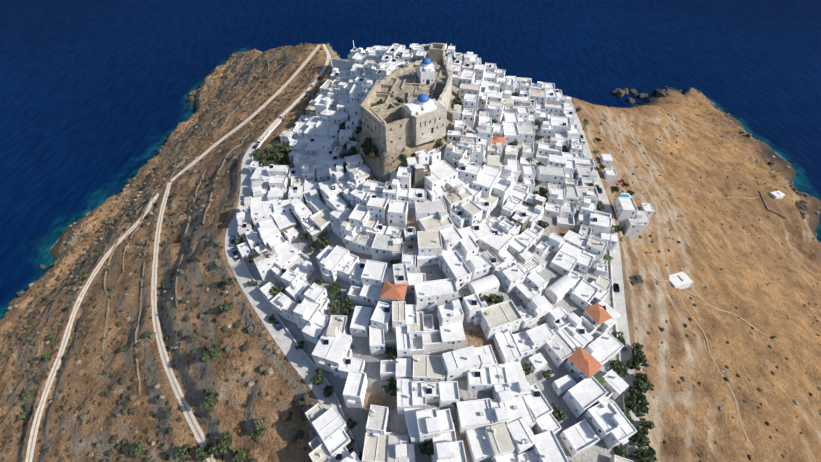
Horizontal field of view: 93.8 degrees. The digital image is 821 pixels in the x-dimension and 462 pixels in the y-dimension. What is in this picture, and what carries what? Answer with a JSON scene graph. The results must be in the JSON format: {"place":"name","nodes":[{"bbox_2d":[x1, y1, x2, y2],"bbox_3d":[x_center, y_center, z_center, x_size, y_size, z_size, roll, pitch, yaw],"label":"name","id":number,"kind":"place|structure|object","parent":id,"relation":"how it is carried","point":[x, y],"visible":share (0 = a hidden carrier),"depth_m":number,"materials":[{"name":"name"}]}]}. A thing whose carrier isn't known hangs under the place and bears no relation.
{"place":"outdoors","nodes":[
{"label":"outdoors","id":0,"kind":"place"},
{"bbox_2d":[25,45,320,461],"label":"dirt road","id":1,"kind":"structure","parent":0,"point":[80,301],"depth_m":206.24,"materials":[{"name":"beige soil"}]},
{"bbox_2d":[151,182,215,461],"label":"dirt road","id":2,"kind":"structure","parent":0,"point":[153,287],"depth_m":164.34,"materials":[{"name":"beige soil"}]},
{"bbox_2d":[225,142,358,457],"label":"paved road","id":3,"kind":"structure","parent":0,"point":[303,366],"depth_m":150.46,"materials":[{"name":"concrete"}]},
{"bbox_2d":[256,44,329,141],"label":"dirt road","id":4,"kind":"structure","parent":0,"point":[274,123],"depth_m":278.96,"materials":[{"name":"beige soil"}]},
{"bbox_2d":[0,44,820,461],"bbox_3d":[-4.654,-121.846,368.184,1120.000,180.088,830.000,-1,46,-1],"label":"terrain","id":5,"kind":"structure","parent":0,"point":[688,420],"depth_m":179.20,"materials":[{"name":"brown soil"}]},
{"bbox_2d":[102,60,268,394],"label":"stone terrace walls","id":6,"kind":"structure","parent":5,"relation":"on","point":[140,311],"depth_m":208.75,"materials":[{"name":"brown stone"}]},
{"bbox_2d":[17,45,656,461],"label":"trees","id":7,"kind":"object","parent":5,"relation":"on","point":[635,401],"visible":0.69,"depth_m":136.66,"materials":[{"name":"green plant"}]},
{"bbox_2d":[360,43,452,151],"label":"castle","id":8,"kind":"structure","parent":5,"relation":"on","point":[423,89],"depth_m":171.53,"materials":[{"name":"stone"}]},
{"bbox_2d":[9,52,808,304],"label":"coastal rocks","id":9,"kind":"object","parent":5,"relation":"on","point":[799,204],"visible":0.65,"depth_m":406.97,"materials":[{"name":"brown stone"}]},
{"bbox_2d":[0,42,820,461],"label":"shrubs","id":10,"kind":"object","parent":5,"relation":"on","point":[156,400],"visible":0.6,"depth_m":197.85,"materials":[{"name":"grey plant"}]},
{"bbox_2d":[0,45,820,461],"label":"hillside boulders","id":11,"kind":"object","parent":5,"relation":"on","point":[312,433],"visible":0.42,"depth_m":222.07,"materials":[{"name":"stone"}]},
{"bbox_2d":[236,43,636,461],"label":"town houses","id":12,"kind":"structure","parent":5,"relation":"on","point":[467,189],"depth_m":149.02,"materials":[{"name":"white paint"}]},
{"bbox_2d":[305,52,654,461],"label":"outlying houses","id":13,"kind":"structure","parent":5,"relation":"on","point":[330,441],"depth_m":123.13,"materials":[{"name":"white paint"}]},
{"bbox_2d":[231,40,785,461],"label":"outbuilding walls","id":14,"kind":"structure","parent":5,"relation":"on","point":[681,280],"depth_m":179.85,"materials":[{"name":"white paint"}]},
{"bbox_2d":[640,178,758,198],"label":"footpath","id":15,"kind":"structure","parent":5,"relation":"on","point":[701,191],"depth_m":282.25,"materials":[{"name":"beige soil"}]},
{"bbox_2d":[626,277,781,342],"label":"footpath","id":16,"kind":"structure","parent":5,"relation":"on","point":[716,308],"depth_m":184.80,"materials":[{"name":"beige soil"}]},
{"bbox_2d":[677,288,754,448],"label":"footpath","id":17,"kind":"structure","parent":5,"relation":"on","point":[735,399],"depth_m":152.14,"materials":[{"name":"beige soil"}]},
{"bbox_2d":[0,12,820,319],"bbox_3d":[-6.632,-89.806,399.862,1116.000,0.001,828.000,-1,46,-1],"label":"sea","id":18,"kind":"structure","parent":0,"point":[96,110],"depth_m":511.87,"materials":[{"name":"liquid"}]},
{"bbox_2d":[0,0,820,75],"bbox_3d":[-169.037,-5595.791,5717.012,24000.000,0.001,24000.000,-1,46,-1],"label":"sea","id":19,"kind":"structure","parent":0,"point":[791,29],"depth_m":702.44,"materials":[{"name":"liquid"}]},
{"bbox_2d":[564,97,641,460],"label":"paved road","id":20,"kind":"structure","parent":0,"point":[620,305],"depth_m":152.04,"materials":[{"name":"concrete"}]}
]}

